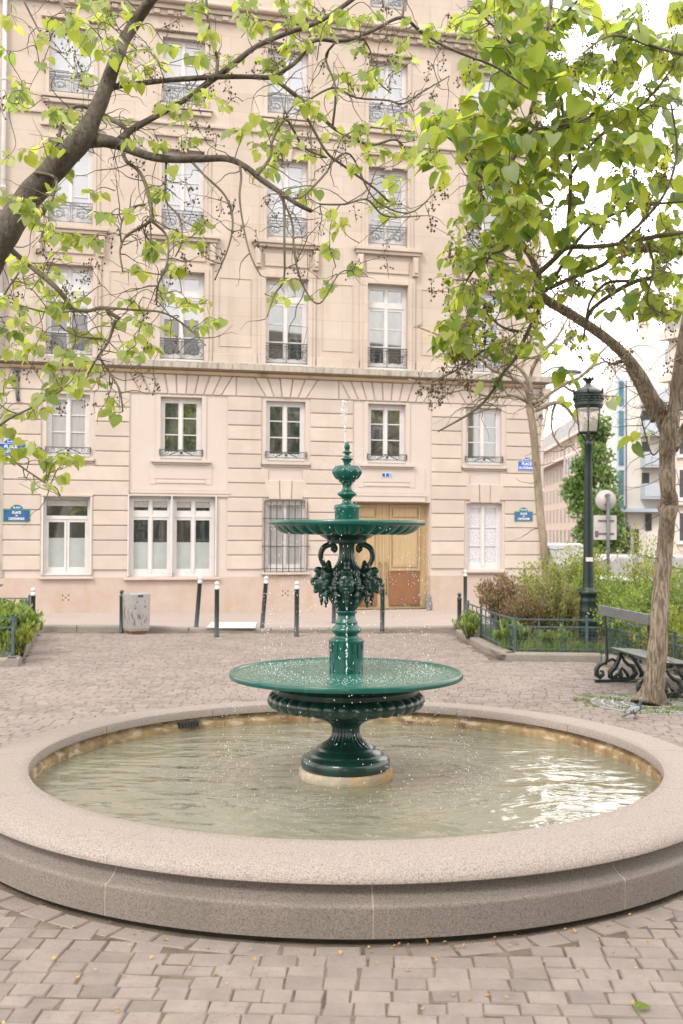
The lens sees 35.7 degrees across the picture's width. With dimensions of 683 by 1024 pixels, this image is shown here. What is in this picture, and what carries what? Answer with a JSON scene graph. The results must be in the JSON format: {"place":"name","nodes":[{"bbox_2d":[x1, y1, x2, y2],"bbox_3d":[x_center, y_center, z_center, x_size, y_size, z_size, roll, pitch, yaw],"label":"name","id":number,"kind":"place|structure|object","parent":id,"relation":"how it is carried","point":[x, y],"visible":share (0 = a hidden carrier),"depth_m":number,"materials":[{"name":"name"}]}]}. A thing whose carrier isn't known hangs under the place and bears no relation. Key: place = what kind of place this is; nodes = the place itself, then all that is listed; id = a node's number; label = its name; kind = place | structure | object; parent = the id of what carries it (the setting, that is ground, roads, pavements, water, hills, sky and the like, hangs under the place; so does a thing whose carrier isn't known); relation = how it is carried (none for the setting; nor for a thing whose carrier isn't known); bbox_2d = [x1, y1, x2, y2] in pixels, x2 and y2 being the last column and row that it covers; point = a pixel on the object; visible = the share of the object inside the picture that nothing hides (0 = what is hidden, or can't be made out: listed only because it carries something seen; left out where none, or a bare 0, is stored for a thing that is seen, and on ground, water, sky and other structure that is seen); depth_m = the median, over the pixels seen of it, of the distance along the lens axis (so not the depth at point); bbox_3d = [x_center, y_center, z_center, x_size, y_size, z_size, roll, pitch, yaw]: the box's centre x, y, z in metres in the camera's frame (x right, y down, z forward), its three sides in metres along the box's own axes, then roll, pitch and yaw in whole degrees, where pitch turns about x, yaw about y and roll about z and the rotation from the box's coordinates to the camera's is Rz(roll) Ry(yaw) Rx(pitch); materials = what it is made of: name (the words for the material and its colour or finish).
{"place":"outdoors","nodes":[
{"label":"outdoors","id":0,"kind":"place"},
{"bbox_2d":[38,585,560,627],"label":"sidewalk","id":1,"kind":"structure","parent":0,"point":[365,619],"depth_m":19.95,"materials":[{"name":"concrete"}]},
{"bbox_2d":[194,576,201,626],"bbox_3d":[-2.468,1.556,18.290,0.084,0.920,0.084,4,-1,0],"label":"bollard","id":2,"kind":"object","parent":1,"relation":"on","point":[198,601],"visible":1,"depth_m":18.26,"materials":[{"name":"black paint"}]},
{"bbox_2d":[207,622,256,627],"bbox_3d":[-1.914,1.988,18.671,0.872,0.014,1.090,0,-1,0],"label":"crossing marking","id":3,"kind":"object","parent":1,"relation":"on","point":[237,624],"visible":1,"depth_m":18.74,"materials":[{"name":"paint"}]},
{"bbox_2d":[332,605,335,623],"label":"bollard","id":4,"kind":"object","parent":1,"relation":"on","point":[333,614],"visible":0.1,"depth_m":19.32,"materials":[{"name":"black paint"}]},
{"bbox_2d":[463,570,466,612],"bbox_3d":[2.535,1.645,21.739,0.084,0.920,0.084,0,-1,0],"label":"bollard","id":5,"kind":"object","parent":1,"relation":"on","point":[465,590],"visible":0.92,"depth_m":21.71,"materials":[{"name":"black paint"}]},
{"bbox_2d":[593,490,616,575],"bbox_3d":[5.699,0.889,22.912,0.500,2.745,0.121,0,-1,0],"label":"traffic sign","id":6,"kind":"object","parent":1,"relation":"on","point":[604,527],"visible":0.98,"depth_m":22.95,"materials":[{"name":"metal"}]},
{"bbox_2d":[0,633,682,1023],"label":"paving","id":7,"kind":"structure","parent":0,"point":[452,987],"depth_m":4.30,"materials":[{"name":"stone"}]},
{"bbox_2d":[123,592,149,633],"bbox_3d":[-3.405,1.678,17.609,0.355,0.680,0.357,1,-1,-33],"label":"litter bin","id":8,"kind":"object","parent":7,"relation":"on","point":[136,612],"visible":1,"depth_m":17.48,"materials":[{"name":"metal"}]},
{"bbox_2d":[214,581,219,636],"bbox_3d":[-2.008,1.575,17.094,0.084,0.920,0.084,0,-1,0],"label":"bollard","id":9,"kind":"object","parent":7,"relation":"on","point":[216,617],"visible":1,"depth_m":17.06,"materials":[{"name":"black paint"}]},
{"bbox_2d":[294,581,298,636],"bbox_3d":[-0.728,1.584,17.252,0.084,0.920,0.084,0,-1,0],"label":"bollard","id":10,"kind":"object","parent":7,"relation":"on","point":[296,610],"visible":0.97,"depth_m":17.22,"materials":[{"name":"black paint"}]},
{"bbox_2d":[2,887,656,1023],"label":"fallen leaves","id":11,"kind":"object","parent":7,"relation":"on","point":[340,952],"visible":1,"depth_m":4.26,"materials":[{"name":"plant"}]},
{"bbox_2d":[0,701,682,941],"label":"fountain pool","id":12,"kind":"structure","parent":7,"relation":"on","point":[70,856],"depth_m":4.67,"materials":[{"name":"stone"}]},
{"bbox_2d":[33,722,659,840],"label":"water","id":13,"kind":"structure","parent":12,"relation":"in","point":[138,780],"depth_m":6.43,"materials":[{"name":"liquid"}]},
{"bbox_2d":[229,442,462,786],"bbox_3d":[0.031,0.634,6.679,1.464,2.146,1.464,0,-1,0],"label":"fountain","id":14,"kind":"object","parent":13,"relation":"on","point":[330,763],"visible":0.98,"depth_m":6.51,"materials":[{"name":"metal"}]},
{"bbox_2d":[176,400,530,818],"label":"water drops","id":15,"kind":"object","parent":13,"relation":"on","point":[343,411],"visible":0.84,"depth_m":6.58,"materials":[{"name":"white"}]},
{"bbox_2d":[570,690,682,717],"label":"moss","id":16,"kind":"object","parent":7,"relation":"on","point":[643,707],"visible":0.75,"depth_m":10.43,"materials":[{"name":"green plant"}]},
{"bbox_2d":[621,700,643,718],"bbox_3d":[2.671,1.813,9.730,0.207,0.169,0.073,0,-1,-8],"label":"pigeon","id":17,"kind":"object","parent":7,"relation":"on","point":[634,709],"visible":1,"depth_m":9.71,"materials":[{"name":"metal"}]},
{"bbox_2d":[590,694,682,714],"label":"tree grate","id":18,"kind":"object","parent":7,"relation":"on","point":[612,703],"visible":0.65,"depth_m":10.53,"materials":[{"name":"metal"}]},
{"bbox_2d":[594,605,682,698],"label":"bench","id":19,"kind":"object","parent":7,"relation":"on","point":[605,611],"visible":0.8,"depth_m":11.98,"materials":[{"name":"black paint"}]},
{"bbox_2d":[632,1001,650,1008],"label":"fallen leaf","id":20,"kind":"object","parent":7,"relation":"on","point":[640,1005],"visible":1,"depth_m":3.79,"materials":[{"name":"green plant"}]},
{"bbox_2d":[0,578,682,1023],"bbox_3d":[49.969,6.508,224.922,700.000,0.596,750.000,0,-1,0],"label":"ground","id":21,"kind":"structure","parent":0,"point":[662,902],"depth_m":4.45,"materials":[{"name":"stone paving setts"}]},
{"bbox_2d":[0,630,37,666],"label":"bed kerb","id":22,"kind":"structure","parent":21,"relation":"on","point":[10,661],"depth_m":13.29,"materials":[{"name":"stone"}]},
{"bbox_2d":[31,588,35,610],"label":"bollard","id":23,"kind":"object","parent":21,"relation":"on","point":[33,597],"visible":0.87,"depth_m":17.48,"materials":[{"name":"black paint"}]},
{"bbox_2d":[119,590,123,633],"bbox_3d":[-3.665,1.668,17.700,0.084,0.740,0.084,0,-1,0],"label":"bollard","id":24,"kind":"object","parent":21,"relation":"on","point":[121,630],"visible":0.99,"depth_m":17.67,"materials":[{"name":"black paint"}]},
{"bbox_2d":[37,624,456,631],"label":"street kerb","id":25,"kind":"structure","parent":21,"relation":"on","point":[80,628],"depth_m":18.12,"materials":[{"name":"stone"}]},
{"bbox_2d":[260,576,267,627],"bbox_3d":[-1.335,1.563,18.351,0.084,0.920,0.084,5,-1,0],"label":"bollard","id":26,"kind":"object","parent":25,"relation":"on","point":[264,601],"visible":0.97,"depth_m":18.32,"materials":[{"name":"black paint"}]},
{"bbox_2d":[0,0,527,525],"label":"tree","id":27,"kind":"object","parent":21,"relation":"on","point":[38,186],"visible":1,"depth_m":6.29,"materials":[{"name":"green plant"}]},
{"bbox_2d":[0,0,551,612],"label":"apartment building","id":28,"kind":"structure","parent":21,"relation":"on","point":[210,460],"depth_m":21.63,"materials":[{"name":"stone"}]},
{"bbox_2d":[0,439,25,454],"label":"street sign","id":29,"kind":"object","parent":28,"relation":"attached to","point":[6,444],"visible":0.52,"depth_m":20.43,"materials":[{"name":"blue metal"}]},
{"bbox_2d":[3,505,29,521],"bbox_3d":[-6.262,0.021,20.454,0.500,0.329,0.018,1,-1,-13],"label":"street sign","id":30,"kind":"object","parent":28,"relation":"attached to","point":[16,513],"visible":1,"depth_m":20.45,"materials":[{"name":"blue metal"}]},
{"bbox_2d":[39,496,92,578],"bbox_3d":[-5.364,0.495,20.728,1.020,1.620,0.260,1,-1,-13],"label":"window","id":31,"kind":"structure","parent":28,"relation":"in","point":[67,525],"depth_m":20.81,"materials":[{"name":"white paint"}]},
{"bbox_2d":[45,394,93,462],"bbox_3d":[-5.346,-1.637,20.783,1.000,1.350,0.235,1,-1,-13],"label":"window","id":32,"kind":"structure","parent":28,"relation":"in","point":[69,432],"depth_m":20.86,"materials":[{"name":"white paint"}]},
{"bbox_2d":[46,266,92,356],"bbox_3d":[-5.345,-3.941,20.858,0.894,1.780,0.170,1,-1,-13],"label":"window","id":33,"kind":"structure","parent":28,"relation":"in","point":[62,339],"depth_m":20.92,"materials":[{"name":"white paint"}]},
{"bbox_2d":[48,141,92,224],"bbox_3d":[-5.338,-6.480,20.924,0.864,1.620,0.132,1,-1,-13],"label":"window","id":34,"kind":"structure","parent":28,"relation":"in","point":[70,213],"depth_m":20.99,"materials":[{"name":"white paint"}]},
{"bbox_2d":[49,28,93,95],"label":"window","id":35,"kind":"structure","parent":28,"relation":"in","point":[62,71],"depth_m":20.98,"materials":[{"name":"white paint"}]},
{"bbox_2d":[123,495,219,579],"bbox_3d":[-3.382,0.508,21.208,1.900,1.687,0.270,1,-1,-13],"label":"window","id":36,"kind":"structure","parent":28,"relation":"in","point":[171,536],"depth_m":21.27,"materials":[{"name":"white paint"}]},
{"bbox_2d":[159,398,202,458],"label":"window","id":37,"kind":"structure","parent":28,"relation":"in","point":[180,417],"depth_m":21.37,"materials":[{"name":"white paint"}]},
{"bbox_2d":[160,272,203,360],"bbox_3d":[-3.215,-3.921,21.369,0.894,1.780,0.170,1,-1,-13],"label":"window","id":38,"kind":"structure","parent":28,"relation":"in","point":[192,285],"depth_m":21.41,"materials":[{"name":"white paint"}]},
{"bbox_2d":[162,151,203,230],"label":"window","id":39,"kind":"structure","parent":28,"relation":"in","point":[197,179],"depth_m":21.46,"materials":[{"name":"white paint"}]},
{"bbox_2d":[162,40,204,105],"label":"window","id":40,"kind":"structure","parent":28,"relation":"in","point":[178,68],"depth_m":21.50,"materials":[{"name":"white paint"}]},
{"bbox_2d":[261,500,309,574],"bbox_3d":[-1.155,0.517,21.738,1.000,1.520,0.260,1,-1,-13],"label":"window","id":41,"kind":"structure","parent":28,"relation":"in","point":[276,544],"depth_m":21.80,"materials":[{"name":"white paint"}]},
{"bbox_2d":[262,401,309,466],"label":"window","id":42,"kind":"structure","parent":28,"relation":"in","point":[285,421],"depth_m":21.86,"materials":[{"name":"white paint"}]},
{"bbox_2d":[266,279,307,365],"bbox_3d":[-1.145,-3.902,21.865,0.894,1.780,0.170,1,-1,-13],"label":"window","id":43,"kind":"structure","parent":28,"relation":"in","point":[279,318],"depth_m":21.91,"materials":[{"name":"white paint"}]},
{"bbox_2d":[267,161,306,239],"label":"window","id":44,"kind":"structure","parent":28,"relation":"in","point":[295,171],"depth_m":21.96,"materials":[{"name":"white paint"}]},
{"bbox_2d":[268,51,307,115],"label":"window","id":45,"kind":"structure","parent":28,"relation":"in","point":[275,105],"depth_m":22.00,"materials":[{"name":"white paint"}]},
{"bbox_2d":[354,504,382,608],"bbox_3d":[0.430,0.932,22.291,0.927,2.215,0.110,1,-1,-13],"label":"door","id":46,"kind":"structure","parent":28,"relation":"in","point":[366,511],"depth_m":22.32,"materials":[{"name":"brown wood"}]},
{"bbox_2d":[367,405,406,462],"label":"window","id":47,"kind":"structure","parent":28,"relation":"in","point":[385,422],"depth_m":22.37,"materials":[{"name":"white paint"}]},
{"bbox_2d":[368,285,406,369],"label":"window","id":48,"kind":"structure","parent":28,"relation":"in","point":[387,349],"depth_m":22.41,"materials":[{"name":"white paint"}]},
{"bbox_2d":[369,169,406,246],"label":"window","id":49,"kind":"structure","parent":28,"relation":"in","point":[379,237],"depth_m":22.46,"materials":[{"name":"white paint"}]},
{"bbox_2d":[369,63,406,125],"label":"window","id":50,"kind":"structure","parent":28,"relation":"in","point":[375,114],"depth_m":22.51,"materials":[{"name":"white paint"}]},
{"bbox_2d":[370,0,405,10],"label":"window","id":51,"kind":"structure","parent":28,"relation":"in","point":[397,4],"depth_m":22.52,"materials":[{"name":"white paint"}]},
{"bbox_2d":[384,504,424,608],"bbox_3d":[1.337,0.941,22.509,0.927,2.215,0.110,1,-1,-13],"label":"door","id":52,"kind":"structure","parent":28,"relation":"in","point":[401,545],"depth_m":22.48,"materials":[{"name":"brown wood"}]},
{"bbox_2d":[467,0,493,21],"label":"window","id":53,"kind":"structure","parent":28,"relation":"in","point":[469,2],"depth_m":22.99,"materials":[{"name":"white paint"}]},
{"bbox_2d":[466,177,495,250],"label":"window","id":54,"kind":"structure","parent":28,"relation":"in","point":[489,218],"depth_m":22.94,"materials":[{"name":"white paint"}]},
{"bbox_2d":[466,75,500,132],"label":"window","id":55,"kind":"structure","parent":28,"relation":"in","point":[487,78],"depth_m":23.02,"materials":[{"name":"white paint"}]},
{"bbox_2d":[462,408,506,470],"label":"window","id":56,"kind":"structure","parent":28,"relation":"in","point":[482,448],"depth_m":22.87,"materials":[{"name":"white paint"}]},
{"bbox_2d":[466,291,502,373],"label":"window","id":57,"kind":"structure","parent":28,"relation":"in","point":[487,297],"depth_m":22.96,"materials":[{"name":"white paint"}]},
{"bbox_2d":[463,503,507,572],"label":"window","id":58,"kind":"structure","parent":28,"relation":"in","point":[483,521],"depth_m":22.84,"materials":[{"name":"white paint"}]},
{"bbox_2d":[514,507,532,520],"bbox_3d":[3.929,0.050,22.900,0.420,0.301,0.018,1,-1,-13],"label":"street sign","id":59,"kind":"object","parent":28,"relation":"attached to","point":[523,514],"visible":1,"depth_m":22.89,"materials":[{"name":"blue metal"}]},
{"bbox_2d":[517,457,532,470],"bbox_3d":[4.002,-1.038,22.937,0.420,0.294,0.018,1,-1,-13],"label":"street sign","id":60,"kind":"object","parent":28,"relation":"attached to","point":[525,464],"visible":0.93,"depth_m":22.92,"materials":[{"name":"blue metal"}]},
{"bbox_2d":[542,366,581,375],"bbox_3d":[4.653,-2.990,22.878,1.012,0.296,0.393,0,-1,34],"label":"wall street lamp","id":61,"kind":"object","parent":28,"relation":"attached to","point":[575,372],"visible":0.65,"depth_m":22.67,"materials":[{"name":"metal"}]},
{"bbox_2d":[380,583,384,631],"bbox_3d":[0.695,1.615,18.020,0.084,0.820,0.084,0,-1,0],"label":"bollard","id":62,"kind":"object","parent":21,"relation":"on","point":[382,610],"visible":0.93,"depth_m":17.99,"materials":[{"name":"black paint"}]},
{"bbox_2d":[404,0,682,706],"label":"tree","id":63,"kind":"object","parent":21,"relation":"on","point":[529,63],"visible":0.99,"depth_m":8.82,"materials":[{"name":"green plant"}]},
{"bbox_2d":[544,412,584,542],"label":"apartment building","id":64,"kind":"structure","parent":21,"relation":"on","point":[559,523],"depth_m":112.08,"materials":[{"name":"stone"}]},
{"bbox_2d":[564,453,578,473],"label":"bay window","id":65,"kind":"structure","parent":64,"relation":"in","point":[578,453],"depth_m":100.54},
{"bbox_2d":[456,629,682,688],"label":"bed kerb","id":66,"kind":"structure","parent":21,"relation":"on","point":[481,644],"depth_m":14.14,"materials":[{"name":"stone"}]},
{"bbox_2d":[557,410,623,553],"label":"tree","id":67,"kind":"object","parent":21,"relation":"on","point":[573,488],"visible":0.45,"depth_m":65.54,"materials":[{"name":"green plant"}]},
{"bbox_2d":[583,482,628,553],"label":"tree","id":68,"kind":"object","parent":21,"relation":"on","point":[615,545],"visible":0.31,"depth_m":61.77,"materials":[{"name":"green plant"}]},
{"bbox_2d":[585,343,667,553],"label":"apartment building","id":69,"kind":"structure","parent":21,"relation":"on","point":[640,503],"depth_m":69.82,"materials":[{"name":"white concrete"}]},
{"bbox_2d":[619,381,623,523],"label":"stair window","id":70,"kind":"structure","parent":69,"relation":"in","point":[621,429],"depth_m":69.61,"materials":[{"name":"teal glass"}]},
{"bbox_2d":[620,514,651,553],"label":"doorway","id":71,"kind":"structure","parent":69,"relation":"in","point":[648,517],"depth_m":69.69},
{"bbox_2d":[642,473,648,483],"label":"window","id":72,"kind":"structure","parent":69,"relation":"in","point":[645,476],"depth_m":69.80,"materials":[{"name":"grey glass"}]},
{"bbox_2d":[637,319,667,362],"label":"apartment building","id":73,"kind":"structure","parent":21,"relation":"on","point":[644,331],"depth_m":101.34,"materials":[{"name":"beige stone"}]},
{"bbox_2d":[658,292,682,554],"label":"apartment building","id":74,"kind":"structure","parent":21,"relation":"on","point":[678,538],"depth_m":52.14,"materials":[{"name":"beige stone"}]},
{"bbox_2d":[676,512,682,543],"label":"window","id":75,"kind":"structure","parent":74,"relation":"in","point":[680,520],"depth_m":51.93,"materials":[{"name":"white paint"}]},
{"bbox_2d":[676,425,682,457],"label":"window","id":76,"kind":"structure","parent":74,"relation":"in","point":[680,452],"depth_m":51.96,"materials":[{"name":"white paint"}]},
{"bbox_2d":[678,468,682,500],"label":"window","id":77,"kind":"structure","parent":74,"relation":"in","point":[680,471],"depth_m":51.96,"materials":[{"name":"white paint"}]},
{"bbox_2d":[0,623,682,676],"bbox_3d":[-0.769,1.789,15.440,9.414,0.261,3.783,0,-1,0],"label":"grass","id":78,"kind":"structure","parent":0,"point":[576,646],"depth_m":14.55,"materials":[{"name":"green plant"}]},
{"bbox_2d":[0,598,21,612],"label":"shrub","id":79,"kind":"object","parent":78,"relation":"on","point":[11,605],"visible":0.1,"depth_m":15.47,"materials":[{"name":"green plant"}]},
{"bbox_2d":[0,595,29,656],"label":"garden fence","id":80,"kind":"object","parent":78,"relation":"on","point":[14,622],"visible":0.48,"depth_m":13.49,"materials":[{"name":"paint"}]},
{"bbox_2d":[3,623,34,656],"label":"shrub","id":81,"kind":"object","parent":78,"relation":"on","point":[22,638],"visible":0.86,"depth_m":13.65,"materials":[{"name":"green plant"}]},
{"bbox_2d":[0,598,45,649],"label":"shrub","id":82,"kind":"object","parent":78,"relation":"on","point":[24,616],"visible":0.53,"depth_m":14.31,"materials":[{"name":"green plant"}]},
{"bbox_2d":[457,593,461,628],"bbox_3d":[2.046,1.719,18.418,0.084,0.640,0.084,0,-1,0],"label":"bollard","id":83,"kind":"object","parent":78,"relation":"on","point":[459,605],"visible":0.93,"depth_m":18.39,"materials":[{"name":"black paint"}]},
{"bbox_2d":[452,608,480,638],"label":"shrub","id":84,"kind":"object","parent":78,"relation":"on","point":[471,623],"visible":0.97,"depth_m":16.29,"materials":[{"name":"green plant"}]},
{"bbox_2d":[473,571,535,636],"bbox_3d":[2.582,1.435,16.587,1.051,1.051,0.891,0,-1,0],"label":"shrub","id":85,"kind":"object","parent":78,"relation":"on","point":[506,588],"visible":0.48,"depth_m":16.51,"materials":[{"name":"brown plant"}]},
{"bbox_2d":[493,617,531,649],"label":"shrub","id":86,"kind":"object","parent":78,"relation":"on","point":[497,634],"visible":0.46,"depth_m":14.79,"materials":[{"name":"green plant"}]},
{"bbox_2d":[408,309,624,583],"bbox_3d":[2.885,-0.806,17.413,3.816,5.515,1.638,0,-1,-11],"label":"tree","id":87,"kind":"object","parent":78,"relation":"on","point":[612,403],"visible":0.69,"depth_m":17.49,"materials":[{"name":"brown plant"}]},
{"bbox_2d":[497,583,550,643],"bbox_3d":[2.684,1.494,15.680,0.822,0.902,0.669,0,-1,0],"label":"shrub","id":88,"kind":"object","parent":78,"relation":"on","point":[520,609],"visible":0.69,"depth_m":15.58,"materials":[{"name":"brown plant"}]},
{"bbox_2d":[510,557,564,629],"bbox_3d":[3.397,1.374,17.916,1.124,1.233,1.034,0,-1,0],"label":"shrub","id":89,"kind":"object","parent":78,"relation":"on","point":[525,578],"visible":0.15,"depth_m":17.89,"materials":[{"name":"green plant"}]},
{"bbox_2d":[522,566,570,638],"bbox_3d":[3.107,1.377,16.008,0.720,1.151,0.741,0,-1,14],"label":"shrub","id":90,"kind":"object","parent":78,"relation":"on","point":[550,591],"visible":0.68,"depth_m":15.90,"materials":[{"name":"green plant"}]},
{"bbox_2d":[537,623,571,650],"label":"shrub","id":91,"kind":"object","parent":78,"relation":"on","point":[551,637],"visible":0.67,"depth_m":14.61,"materials":[{"name":"green plant"}]},
{"bbox_2d":[555,579,580,640],"bbox_3d":[3.442,1.485,16.089,0.758,0.940,0.600,0,-1,33],"label":"shrub","id":92,"kind":"object","parent":78,"relation":"on","point":[570,613],"visible":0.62,"depth_m":16.00,"materials":[{"name":"green plant"}]},
{"bbox_2d":[526,540,621,633],"bbox_3d":[3.720,1.224,17.014,1.418,1.540,1.228,1,-1,-25],"label":"shrub","id":93,"kind":"object","parent":78,"relation":"on","point":[576,568],"visible":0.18,"depth_m":17.11,"materials":[{"name":"green plant"}]},
{"bbox_2d":[467,600,682,675],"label":"garden fence","id":94,"kind":"object","parent":78,"relation":"on","point":[512,629],"visible":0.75,"depth_m":14.35,"materials":[{"name":"paint"}]},
{"bbox_2d":[572,376,603,645],"bbox_3d":[3.558,0.078,15.302,0.476,4.059,0.480,0,-1,0],"label":"street lamp","id":95,"kind":"object","parent":78,"relation":"on","point":[586,395],"visible":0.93,"depth_m":15.23,"materials":[{"name":"green paint"}]},
{"bbox_2d":[567,559,647,638],"bbox_3d":[4.147,1.344,16.328,1.357,1.242,1.264,1,-1,-23],"label":"shrub","id":96,"kind":"object","parent":78,"relation":"on","point":[602,590],"visible":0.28,"depth_m":16.24,"materials":[{"name":"green plant"}]},
{"bbox_2d":[587,587,650,648],"bbox_3d":[3.847,1.464,14.378,1.056,0.924,1.172,0,-1,0],"label":"shrub","id":97,"kind":"object","parent":78,"relation":"on","point":[622,604],"visible":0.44,"depth_m":14.34,"materials":[{"name":"green plant"}]},
{"bbox_2d":[610,523,681,604],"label":"shrub","id":98,"kind":"object","parent":78,"relation":"on","point":[637,573],"visible":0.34,"depth_m":16.93,"materials":[{"name":"green plant"}]},
{"bbox_2d":[612,578,682,639],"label":"shrub","id":99,"kind":"object","parent":78,"relation":"on","point":[628,589],"visible":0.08,"depth_m":15.59,"materials":[{"name":"green plant"}]},
{"bbox_2d":[627,556,682,640],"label":"shrub","id":100,"kind":"object","parent":78,"relation":"on","point":[673,594],"visible":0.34,"depth_m":14.99,"materials":[{"name":"green plant"}]},
{"bbox_2d":[628,604,682,668],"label":"shrub","id":101,"kind":"object","parent":78,"relation":"on","point":[677,627],"visible":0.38,"depth_m":12.84,"materials":[{"name":"green plant"}]},
{"bbox_2d":[542,0,682,436],"label":"sky","id":102,"kind":"structure","parent":0,"point":[657,16],"materials":[{"name":"white"}]},
{"label":"road","id":103,"kind":"structure","parent":0,"visible":0},
{"bbox_2d":[547,543,582,577],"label":"van","id":104,"kind":"object","parent":103,"relation":"on","point":[555,546],"visible":0.1,"depth_m":41.35,"materials":[{"name":"white paint"}]},
{"bbox_2d":[593,554,682,586],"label":"van","id":105,"kind":"object","parent":103,"relation":"on","point":[626,557],"visible":0.16,"depth_m":25.08,"materials":[{"name":"white paint"}]},
{"bbox_2d":[596,575,682,605],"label":"car","id":106,"kind":"object","parent":103,"relation":"on","point":[626,582],"visible":0.02,"depth_m":21.79,"materials":[{"name":"silver metal"}]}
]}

